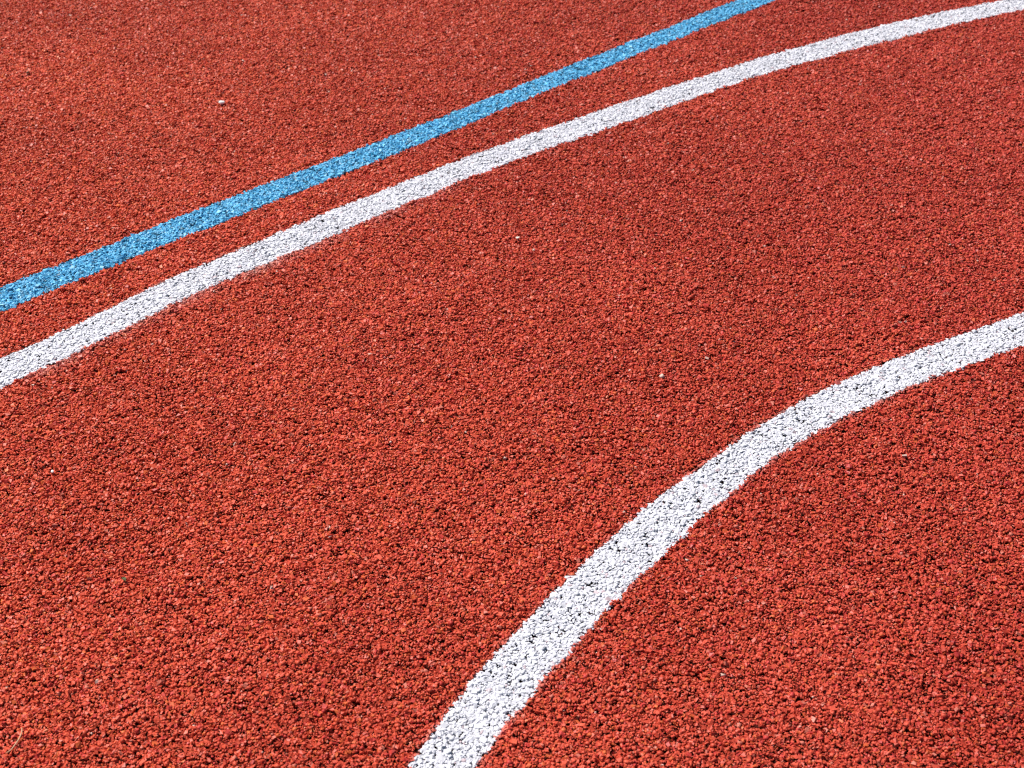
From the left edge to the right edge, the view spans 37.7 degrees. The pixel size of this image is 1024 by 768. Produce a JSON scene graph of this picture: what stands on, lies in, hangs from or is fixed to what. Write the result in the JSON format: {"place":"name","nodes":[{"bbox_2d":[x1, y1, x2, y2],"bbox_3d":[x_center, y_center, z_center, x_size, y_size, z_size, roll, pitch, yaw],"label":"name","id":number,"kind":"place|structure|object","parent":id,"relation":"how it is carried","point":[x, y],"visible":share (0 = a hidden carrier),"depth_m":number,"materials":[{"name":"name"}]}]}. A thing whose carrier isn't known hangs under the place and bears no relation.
{"place":"outdoors","nodes":[
{"label":"outdoors","id":0,"kind":"place"},
{"bbox_2d":[0,0,1023,767],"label":"ground","id":1,"kind":"structure","parent":0,"point":[372,492],"depth_m":1.69,"materials":[{"name":"red rubber"}]},
{"bbox_2d":[6,728,22,752],"bbox_3d":[-0.427,0.306,1.288,0.009,0.002,0.028,0,37,0],"label":"dry grass blade","id":2,"kind":"object","parent":1,"relation":"on","point":[16,741],"visible":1,"depth_m":1.29,"materials":[{"name":"plant"}]},
{"bbox_2d":[0,0,773,311],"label":"blue line","id":3,"kind":"object","parent":1,"relation":"on","point":[171,231],"visible":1,"depth_m":2.09,"materials":[{"name":"paint"}]},
{"bbox_2d":[0,0,1023,388],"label":"white line","id":4,"kind":"object","parent":1,"relation":"on","point":[154,298],"visible":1,"depth_m":2.06,"materials":[{"name":"paint"}]},
{"bbox_2d":[408,312,1023,767],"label":"white line","id":5,"kind":"object","parent":1,"relation":"on","point":[484,700],"visible":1,"depth_m":1.49,"materials":[{"name":"paint"}]}
]}

